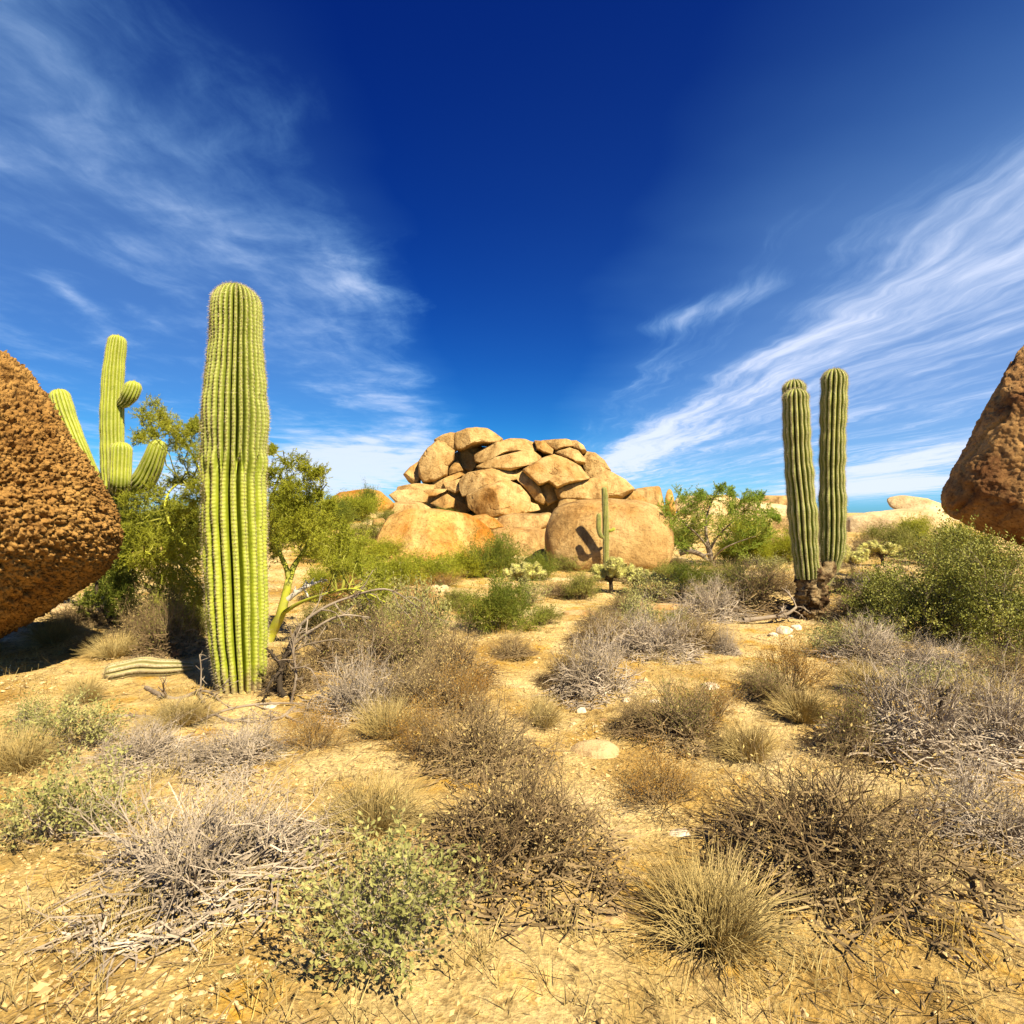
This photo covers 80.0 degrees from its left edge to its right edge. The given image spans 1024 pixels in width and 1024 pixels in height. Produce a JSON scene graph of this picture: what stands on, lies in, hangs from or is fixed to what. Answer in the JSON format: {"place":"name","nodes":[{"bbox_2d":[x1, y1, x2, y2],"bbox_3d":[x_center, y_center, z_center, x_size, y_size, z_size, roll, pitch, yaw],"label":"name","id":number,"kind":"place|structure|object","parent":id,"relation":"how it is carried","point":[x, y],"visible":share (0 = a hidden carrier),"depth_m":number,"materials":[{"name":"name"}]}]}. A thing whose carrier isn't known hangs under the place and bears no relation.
{"place":"outdoors","nodes":[
{"label":"outdoors","id":0,"kind":"place"},
{"bbox_2d":[0,512,1023,1023],"bbox_3d":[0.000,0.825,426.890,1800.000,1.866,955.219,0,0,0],"label":"ground","id":1,"kind":"structure","parent":0,"point":[602,960],"depth_m":2.51,"materials":[{"name":"sand"}]},
{"bbox_2d":[0,686,60,736],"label":"shrub","id":2,"kind":"object","parent":1,"relation":"on","point":[19,716],"visible":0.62,"depth_m":4.33,"materials":[{"name":"green plant"}]},
{"bbox_2d":[0,717,79,778],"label":"bunch grass","id":3,"kind":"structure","parent":1,"relation":"on","point":[26,756],"depth_m":3.85,"materials":[{"name":"plant"}]},
{"bbox_2d":[14,612,95,646],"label":"bunch grass","id":4,"kind":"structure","parent":1,"relation":"on","point":[46,634],"depth_m":7.39,"materials":[{"name":"plant"}]},
{"bbox_2d":[0,350,124,638],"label":"boulder","id":5,"kind":"object","parent":1,"relation":"on","point":[61,533],"visible":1,"depth_m":5.52,"materials":[{"name":"stone"}]},
{"bbox_2d":[0,682,140,753],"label":"shrub","id":6,"kind":"object","parent":1,"relation":"on","point":[80,729],"visible":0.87,"depth_m":4.17,"materials":[{"name":"green plant"}]},
{"bbox_2d":[27,596,114,630],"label":"shrub","id":7,"kind":"object","parent":1,"relation":"on","point":[85,617],"visible":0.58,"depth_m":8.57,"materials":[{"name":"plant"}]},
{"bbox_2d":[46,670,121,704],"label":"bunch grass","id":8,"kind":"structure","parent":1,"relation":"on","point":[90,686],"depth_m":5.05,"materials":[{"name":"plant"}]},
{"bbox_2d":[0,733,174,852],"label":"shrub","id":9,"kind":"object","parent":1,"relation":"on","point":[40,812],"visible":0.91,"depth_m":2.91,"materials":[{"name":"green plant"}]},
{"bbox_2d":[49,334,167,613],"bbox_3d":[-5.978,-0.527,9.065,1.783,4.334,0.767,0,0,20],"label":"saguaro cactus","id":10,"kind":"object","parent":1,"relation":"on","point":[117,397],"visible":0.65,"depth_m":9.05,"materials":[{"name":"plant"}]},
{"bbox_2d":[70,628,146,658],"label":"bunch grass","id":11,"kind":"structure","parent":1,"relation":"on","point":[117,649],"depth_m":6.47,"materials":[{"name":"plant"}]},
{"bbox_2d":[64,496,204,627],"bbox_3d":[-5.079,0.787,8.421,1.820,2.092,2.522,0,0,-34],"label":"palo verde tree","id":12,"kind":"object","parent":1,"relation":"on","point":[102,588],"visible":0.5,"depth_m":8.07,"materials":[{"name":"green plant"}]},
{"bbox_2d":[52,705,218,786],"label":"shrub","id":13,"kind":"object","parent":1,"relation":"on","point":[152,744],"visible":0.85,"depth_m":4.01,"materials":[{"name":"plant"}]},
{"bbox_2d":[84,586,191,648],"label":"shrub","id":14,"kind":"object","parent":1,"relation":"on","point":[136,619],"visible":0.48,"depth_m":7.12,"materials":[{"name":"plant"}]},
{"bbox_2d":[101,653,193,679],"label":"fallen cactus","id":15,"kind":"object","parent":1,"relation":"on","point":[148,666],"visible":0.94,"depth_m":5.92,"materials":[{"name":"plant"}]},
{"bbox_2d":[120,572,208,659],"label":"shrub","id":16,"kind":"object","parent":1,"relation":"on","point":[169,647],"visible":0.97,"depth_m":6.58,"materials":[{"name":"brown plant"}]},
{"bbox_2d":[121,685,230,730],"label":"bunch grass","id":17,"kind":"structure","parent":1,"relation":"on","point":[198,710],"depth_m":4.60,"materials":[{"name":"plant"}]},
{"bbox_2d":[1,719,383,1003],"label":"shrub","id":18,"kind":"object","parent":1,"relation":"on","point":[190,856],"visible":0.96,"depth_m":2.46,"materials":[{"name":"plant"}]},
{"bbox_2d":[120,653,282,722],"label":"dead branch","id":19,"kind":"object","parent":1,"relation":"on","point":[154,691],"visible":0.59,"depth_m":5.16,"materials":[{"name":"brown wood"}]},
{"bbox_2d":[149,695,300,791],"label":"shrub","id":20,"kind":"object","parent":1,"relation":"on","point":[237,749],"visible":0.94,"depth_m":3.90,"materials":[{"name":"plant"}]},
{"bbox_2d":[198,281,270,694],"bbox_3d":[-2.502,-0.193,5.517,0.635,3.788,0.627,0,0,0],"label":"saguaro cactus","id":21,"kind":"object","parent":1,"relation":"on","point":[235,415],"visible":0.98,"depth_m":5.33,"materials":[{"name":"plant"}]},
{"bbox_2d":[114,393,396,642],"bbox_3d":[-3.245,0.057,7.427,3.913,3.230,1.655,0,0,0],"label":"palo verde tree","id":22,"kind":"object","parent":1,"relation":"on","point":[292,486],"visible":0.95,"depth_m":7.18,"materials":[{"name":"green plant"}]},
{"bbox_2d":[247,626,338,697],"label":"shrub","id":23,"kind":"object","parent":1,"relation":"on","point":[289,679],"visible":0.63,"depth_m":5.52,"materials":[{"name":"plant"}]},
{"bbox_2d":[249,691,375,762],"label":"shrub","id":24,"kind":"object","parent":1,"relation":"on","point":[308,727],"visible":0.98,"depth_m":4.09,"materials":[{"name":"plant"}]},
{"bbox_2d":[290,602,372,671],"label":"shrub","id":25,"kind":"object","parent":1,"relation":"on","point":[328,653],"visible":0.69,"depth_m":6.36,"materials":[{"name":"plant"}]},
{"bbox_2d":[288,626,412,729],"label":"shrub","id":26,"kind":"object","parent":1,"relation":"on","point":[353,692],"visible":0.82,"depth_m":4.79,"materials":[{"name":"plant"}]},
{"bbox_2d":[218,795,498,1004],"bbox_3d":[-0.511,1.325,2.130,0.897,0.447,0.895,-2,-2,37],"label":"shrub","id":27,"kind":"object","parent":1,"relation":"on","point":[401,908],"visible":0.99,"depth_m":2.09,"materials":[{"name":"green plant"}]},
{"bbox_2d":[291,570,450,653],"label":"dead branch","id":28,"kind":"object","parent":1,"relation":"on","point":[313,613],"visible":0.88,"depth_m":6.18,"materials":[{"name":"grey wood"}]},
{"bbox_2d":[326,556,416,641],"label":"shrub","id":29,"kind":"object","parent":1,"relation":"on","point":[361,607],"visible":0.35,"depth_m":7.88,"materials":[{"name":"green plant"}]},
{"bbox_2d":[295,761,460,850],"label":"bunch grass","id":30,"kind":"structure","parent":1,"relation":"on","point":[385,800],"depth_m":2.96,"materials":[{"name":"plant"}]},
{"bbox_2d":[331,689,430,738],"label":"bunch grass","id":31,"kind":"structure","parent":1,"relation":"on","point":[371,722],"depth_m":4.22,"materials":[{"name":"plant"}]},
{"bbox_2d":[305,570,464,687],"bbox_3d":[-1.198,1.155,6.021,1.579,0.965,1.833,7,4,-20],"label":"shrub","id":32,"kind":"object","parent":1,"relation":"on","point":[382,638],"visible":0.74,"depth_m":6.02,"materials":[{"name":"brown plant"}]},
{"bbox_2d":[354,543,434,592],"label":"shrub","id":33,"kind":"object","parent":1,"relation":"on","point":[403,565],"visible":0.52,"depth_m":11.51,"materials":[{"name":"green plant"}]},
{"bbox_2d":[389,488,428,502],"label":"boulder","id":34,"kind":"object","parent":1,"relation":"on","point":[414,495],"visible":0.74,"depth_m":40.87,"materials":[{"name":"beige stone"}]},
{"bbox_2d":[397,483,434,490],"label":"boulder","id":35,"kind":"object","parent":34,"relation":"on","point":[422,486],"visible":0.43,"depth_m":43.62,"materials":[{"name":"beige stone"}]},
{"bbox_2d":[418,440,454,483],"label":"boulder","id":36,"kind":"object","parent":35,"relation":"on","point":[436,460],"visible":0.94,"depth_m":44.05,"materials":[{"name":"beige stone"}]},
{"bbox_2d":[378,563,457,652],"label":"shrub","id":37,"kind":"object","parent":1,"relation":"on","point":[444,608],"visible":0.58,"depth_m":7.09,"materials":[{"name":"brown plant"}]},
{"bbox_2d":[362,676,476,766],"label":"shrub","id":38,"kind":"object","parent":1,"relation":"on","point":[421,737],"visible":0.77,"depth_m":3.97,"materials":[{"name":"plant"}]},
{"bbox_2d":[352,640,505,729],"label":"shrub","id":39,"kind":"object","parent":1,"relation":"on","point":[416,686],"visible":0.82,"depth_m":4.86,"materials":[{"name":"plant"}]},
{"bbox_2d":[371,508,495,560],"bbox_3d":[-2.507,1.048,19.492,3.999,2.335,3.496,0,0,0],"label":"boulder","id":40,"kind":"object","parent":1,"relation":"on","point":[430,529],"visible":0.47,"depth_m":18.75,"materials":[{"name":"orange stone"}]},
{"bbox_2d":[398,546,475,584],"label":"shrub","id":41,"kind":"object","parent":1,"relation":"on","point":[437,567],"visible":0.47,"depth_m":12.97,"materials":[{"name":"green plant"}]},
{"bbox_2d":[385,603,517,690],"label":"shrub","id":42,"kind":"object","parent":1,"relation":"on","point":[457,656],"visible":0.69,"depth_m":5.77,"materials":[{"name":"plant"}]},
{"bbox_2d":[437,535,500,578],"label":"shrub","id":43,"kind":"object","parent":1,"relation":"on","point":[460,558],"visible":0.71,"depth_m":14.21,"materials":[{"name":"green plant"}]},
{"bbox_2d":[421,640,517,720],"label":"shrub","id":44,"kind":"object","parent":1,"relation":"on","point":[465,682],"visible":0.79,"depth_m":4.80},
{"bbox_2d":[392,664,582,792],"bbox_3d":[-0.166,1.302,3.900,1.222,0.630,1.180,-4,-4,5],"label":"shrub","id":45,"kind":"object","parent":1,"relation":"on","point":[489,735],"visible":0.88,"depth_m":3.80,"materials":[{"name":"plant"}]},
{"bbox_2d":[463,520,530,577],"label":"shrub","id":46,"kind":"object","parent":1,"relation":"on","point":[506,558],"visible":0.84,"depth_m":14.41,"materials":[{"name":"green plant"}]},
{"bbox_2d":[466,479,531,517],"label":"boulder","id":47,"kind":"object","parent":1,"relation":"on","point":[497,499],"visible":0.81,"depth_m":40.96,"materials":[{"name":"beige stone"}]},
{"bbox_2d":[459,468,516,496],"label":"boulder","id":48,"kind":"object","parent":47,"relation":"on","point":[471,482],"visible":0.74,"depth_m":42.63,"materials":[{"name":"beige stone"}]},
{"bbox_2d":[476,450,540,470],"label":"boulder","id":49,"kind":"object","parent":48,"relation":"on","point":[518,460],"visible":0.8,"depth_m":43.70,"materials":[{"name":"beige stone"}]},
{"bbox_2d":[474,438,537,463],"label":"boulder","id":50,"kind":"object","parent":49,"relation":"on","point":[500,448],"visible":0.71,"depth_m":44.83,"materials":[{"name":"beige stone"}]},
{"bbox_2d":[445,563,555,635],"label":"shrub","id":51,"kind":"object","parent":1,"relation":"on","point":[498,605],"visible":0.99,"depth_m":8.05,"materials":[{"name":"green plant"}]},
{"bbox_2d":[424,447,581,515],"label":"boulder","id":52,"kind":"object","parent":1,"relation":"on","point":[544,508],"visible":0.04,"depth_m":45.56,"materials":[{"name":"beige stone"}]},
{"bbox_2d":[454,427,502,451],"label":"boulder","id":53,"kind":"object","parent":52,"relation":"on","point":[465,439],"visible":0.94,"depth_m":44.91,"materials":[{"name":"beige stone"}]},
{"bbox_2d":[481,624,541,659],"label":"shrub","id":54,"kind":"object","parent":1,"relation":"on","point":[513,652],"visible":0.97,"depth_m":6.81,"materials":[{"name":"plant"}]},
{"bbox_2d":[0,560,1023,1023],"bbox_3d":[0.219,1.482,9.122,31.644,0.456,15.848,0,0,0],"label":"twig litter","id":55,"kind":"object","parent":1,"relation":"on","point":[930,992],"visible":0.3,"depth_m":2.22,"materials":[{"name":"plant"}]},
{"bbox_2d":[492,527,546,556],"bbox_3d":[0.292,1.265,21.102,2.045,1.515,2.543,0,0,0],"label":"boulder","id":56,"kind":"object","parent":1,"relation":"on","point":[535,536],"visible":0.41,"depth_m":20.15,"materials":[{"name":"beige stone"}]},
{"bbox_2d":[388,700,655,948],"bbox_3d":[0.051,1.253,2.809,1.306,0.725,1.210,0,0,-32],"label":"shrub","id":57,"kind":"object","parent":1,"relation":"on","point":[519,827],"visible":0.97,"depth_m":2.64,"materials":[{"name":"plant"}]},
{"bbox_2d":[517,686,568,732],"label":"bunch grass","id":58,"kind":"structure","parent":1,"relation":"on","point":[550,721],"depth_m":4.71,"materials":[{"name":"plant"}]},
{"bbox_2d":[557,498,581,506],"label":"boulder","id":59,"kind":"object","parent":1,"relation":"on","point":[563,501],"visible":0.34,"depth_m":42.24,"materials":[{"name":"beige stone"}]},
{"bbox_2d":[554,478,608,499],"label":"boulder","id":60,"kind":"object","parent":59,"relation":"on","point":[590,488],"visible":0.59,"depth_m":42.51,"materials":[{"name":"beige stone"}]},
{"bbox_2d":[522,454,589,488],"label":"boulder","id":61,"kind":"object","parent":60,"relation":"on","point":[555,471],"visible":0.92,"depth_m":42.68,"materials":[{"name":"beige stone"}]},
{"bbox_2d":[557,562,608,599],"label":"shrub","id":62,"kind":"object","parent":1,"relation":"on","point":[575,587],"visible":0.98,"depth_m":11.23,"materials":[{"name":"green plant"}]},
{"bbox_2d":[570,739,618,758],"bbox_3d":[0.569,1.688,4.271,0.365,0.127,0.324,0,0,0],"label":"stone","id":63,"kind":"object","parent":1,"relation":"on","point":[605,749],"visible":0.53,"depth_m":4.22,"materials":[{"name":"stone"}]},
{"bbox_2d":[531,608,662,711],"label":"shrub","id":64,"kind":"object","parent":1,"relation":"on","point":[591,686],"visible":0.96,"depth_m":5.53,"materials":[{"name":"plant"}]},
{"bbox_2d":[558,598,637,652],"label":"shrub","id":65,"kind":"object","parent":1,"relation":"on","point":[588,632],"visible":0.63,"depth_m":7.42,"materials":[{"name":"plant"}]},
{"bbox_2d":[545,498,674,571],"bbox_3d":[2.802,0.683,17.747,3.717,2.191,3.067,0,0,0],"label":"boulder","id":66,"kind":"object","parent":1,"relation":"on","point":[642,535],"visible":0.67,"depth_m":16.70,"materials":[{"name":"beige stone"}]},
{"bbox_2d":[622,491,648,502],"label":"boulder","id":67,"kind":"object","parent":1,"relation":"on","point":[634,495],"visible":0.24,"depth_m":44.87,"materials":[{"name":"beige stone"}]},
{"bbox_2d":[581,466,634,498],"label":"boulder","id":68,"kind":"object","parent":67,"relation":"on","point":[619,487],"visible":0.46,"depth_m":44.66,"materials":[{"name":"beige stone"}]},
{"bbox_2d":[603,679,672,738],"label":"shrub","id":69,"kind":"object","parent":1,"relation":"on","point":[632,714],"visible":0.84,"depth_m":4.55,"materials":[{"name":"plant"}]},
{"bbox_2d":[613,568,684,601],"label":"shrub","id":70,"kind":"object","parent":1,"relation":"on","point":[655,589],"visible":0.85,"depth_m":11.05,"materials":[{"name":"green plant"}]},
{"bbox_2d":[593,590,714,664],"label":"shrub","id":71,"kind":"object","parent":1,"relation":"on","point":[659,639],"visible":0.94,"depth_m":6.73,"materials":[{"name":"plant"}]},
{"bbox_2d":[582,720,734,829],"bbox_3d":[0.841,1.486,3.578,0.886,0.446,0.876,0,-3,3],"label":"shrub","id":72,"kind":"object","parent":1,"relation":"on","point":[662,785],"visible":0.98,"depth_m":3.52,"materials":[{"name":"plant"}]},
{"bbox_2d":[612,661,738,763],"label":"shrub","id":73,"kind":"object","parent":1,"relation":"on","point":[689,722],"visible":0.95,"depth_m":4.39,"materials":[{"name":"brown plant"}]},
{"bbox_2d":[662,554,723,587],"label":"shrub","id":74,"kind":"object","parent":1,"relation":"on","point":[684,578],"visible":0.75,"depth_m":12.39,"materials":[{"name":"green plant"}]},
{"bbox_2d":[651,593,740,653],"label":"shrub","id":75,"kind":"object","parent":1,"relation":"on","point":[708,639],"visible":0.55,"depth_m":7.24,"materials":[{"name":"plant"}]},
{"bbox_2d":[653,656,747,741],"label":"shrub","id":76,"kind":"object","parent":1,"relation":"on","point":[716,708],"visible":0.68,"depth_m":4.64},
{"bbox_2d":[651,571,764,623],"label":"shrub","id":77,"kind":"object","parent":1,"relation":"on","point":[710,604],"visible":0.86,"depth_m":9.33,"materials":[{"name":"plant"}]},
{"bbox_2d":[654,481,781,565],"bbox_3d":[6.077,0.380,17.849,4.115,2.649,2.611,0,0,0],"label":"mesquite tree","id":78,"kind":"object","parent":1,"relation":"on","point":[732,505],"visible":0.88,"depth_m":17.46,"materials":[{"name":"green plant"}]},
{"bbox_2d":[606,825,838,998],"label":"bunch grass","id":79,"kind":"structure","parent":1,"relation":"on","point":[728,924],"depth_m":2.32,"materials":[{"name":"plant"}]},
{"bbox_2d":[698,545,794,616],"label":"shrub","id":80,"kind":"object","parent":1,"relation":"on","point":[755,599],"visible":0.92,"depth_m":9.73,"materials":[{"name":"brown plant"}]},
{"bbox_2d":[699,712,795,763],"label":"bunch grass","id":81,"kind":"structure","parent":1,"relation":"on","point":[728,748],"depth_m":4.05,"materials":[{"name":"plant"}]},
{"bbox_2d":[716,651,817,715],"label":"shrub","id":82,"kind":"object","parent":1,"relation":"on","point":[753,684],"visible":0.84,"depth_m":5.21,"materials":[{"name":"brown plant"}]},
{"bbox_2d":[721,614,851,694],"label":"shrub","id":83,"kind":"object","parent":1,"relation":"on","point":[792,661],"visible":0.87,"depth_m":5.55,"materials":[{"name":"plant"}]},
{"bbox_2d":[760,677,842,723],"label":"bunch grass","id":84,"kind":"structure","parent":1,"relation":"on","point":[794,708],"depth_m":4.74,"materials":[{"name":"plant"}]},
{"bbox_2d":[780,367,850,620],"bbox_3d":[4.689,-0.247,9.553,1.104,4.034,0.919,0,0,0],"label":"saguaro cactus","id":85,"kind":"object","parent":1,"relation":"on","point":[813,540],"visible":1,"depth_m":9.31,"materials":[{"name":"green plant"}]},
{"bbox_2d":[792,611,877,657],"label":"shrub","id":86,"kind":"object","parent":1,"relation":"on","point":[834,632],"visible":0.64,"depth_m":6.79,"materials":[{"name":"brown plant"}]},
{"bbox_2d":[673,702,1023,968],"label":"shrub","id":87,"kind":"object","parent":1,"relation":"on","point":[866,826],"visible":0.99,"depth_m":2.68,"materials":[{"name":"plant"}]},
{"bbox_2d":[798,673,907,775],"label":"shrub","id":88,"kind":"object","parent":1,"relation":"on","point":[845,717],"visible":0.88,"depth_m":4.07,"materials":[{"name":"brown plant"}]},
{"bbox_2d":[791,602,922,675],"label":"shrub","id":89,"kind":"object","parent":1,"relation":"on","point":[872,643],"visible":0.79,"depth_m":6.45,"materials":[{"name":"plant"}]},
{"bbox_2d":[818,653,911,695],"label":"bunch grass","id":90,"kind":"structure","parent":1,"relation":"on","point":[857,669],"depth_m":5.39,"materials":[{"name":"plant"}]},
{"bbox_2d":[823,553,929,630],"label":"leafy bush","id":91,"kind":"object","parent":1,"relation":"on","point":[859,605],"visible":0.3,"depth_m":8.47,"materials":[{"name":"green plant"}]},
{"bbox_2d":[846,509,955,537],"bbox_3d":[16.605,0.774,26.183,4.081,1.837,4.234,0,0,34],"label":"boulder","id":92,"kind":"object","parent":1,"relation":"on","point":[856,522],"visible":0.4,"depth_m":25.32,"materials":[{"name":"stone"}]},
{"bbox_2d":[812,620,1023,791],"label":"shrub","id":93,"kind":"object","parent":1,"relation":"on","point":[890,714],"visible":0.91,"depth_m":4.08,"materials":[{"name":"plant"}]},
{"bbox_2d":[881,625,982,675],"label":"shrub","id":94,"kind":"object","parent":1,"relation":"on","point":[913,660],"visible":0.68,"depth_m":6.06,"materials":[{"name":"plant"}]},
{"bbox_2d":[841,506,1023,652],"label":"leafy bush","id":95,"kind":"object","parent":1,"relation":"on","point":[939,583],"visible":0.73,"depth_m":7.28,"materials":[{"name":"green plant"}]},
{"bbox_2d":[885,515,998,564],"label":"leafy bush","id":96,"kind":"object","parent":1,"relation":"on","point":[903,544],"visible":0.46,"depth_m":17.31,"materials":[{"name":"green plant"}]},
{"bbox_2d":[892,726,1023,866],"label":"shrub","id":97,"kind":"object","parent":1,"relation":"on","point":[1016,836],"visible":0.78,"depth_m":3.04,"materials":[{"name":"plant"}]},
{"bbox_2d":[899,509,1023,657],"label":"leafy bush","id":98,"kind":"object","parent":1,"relation":"on","point":[1017,622],"visible":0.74,"depth_m":6.94,"materials":[{"name":"green plant"}]},
{"bbox_2d":[902,510,1023,594],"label":"leafy bush","id":99,"kind":"object","parent":1,"relation":"on","point":[1014,566],"visible":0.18,"depth_m":12.05,"materials":[{"name":"green plant"}]},
{"bbox_2d":[908,619,1023,775],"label":"shrub","id":100,"kind":"object","parent":1,"relation":"on","point":[1013,738],"visible":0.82,"depth_m":4.16,"materials":[{"name":"plant"}]},
{"bbox_2d":[930,633,1023,687],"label":"shrub","id":101,"kind":"object","parent":1,"relation":"on","point":[1010,662],"visible":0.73,"depth_m":5.73,"materials":[{"name":"grey plant"}]},
{"bbox_2d":[940,345,1023,545],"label":"boulder","id":102,"kind":"object","parent":1,"relation":"on","point":[985,481],"visible":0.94,"depth_m":9.69,"materials":[{"name":"stone"}]},
{"bbox_2d":[0,558,1023,1023],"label":"dry grass","id":103,"kind":"structure","parent":0,"point":[484,960],"depth_m":2.23,"materials":[{"name":"plant"}]},
{"bbox_2d":[0,0,1023,512],"label":"sky","id":104,"kind":"structure","parent":0,"point":[619,229],"materials":[{"name":"blue"}]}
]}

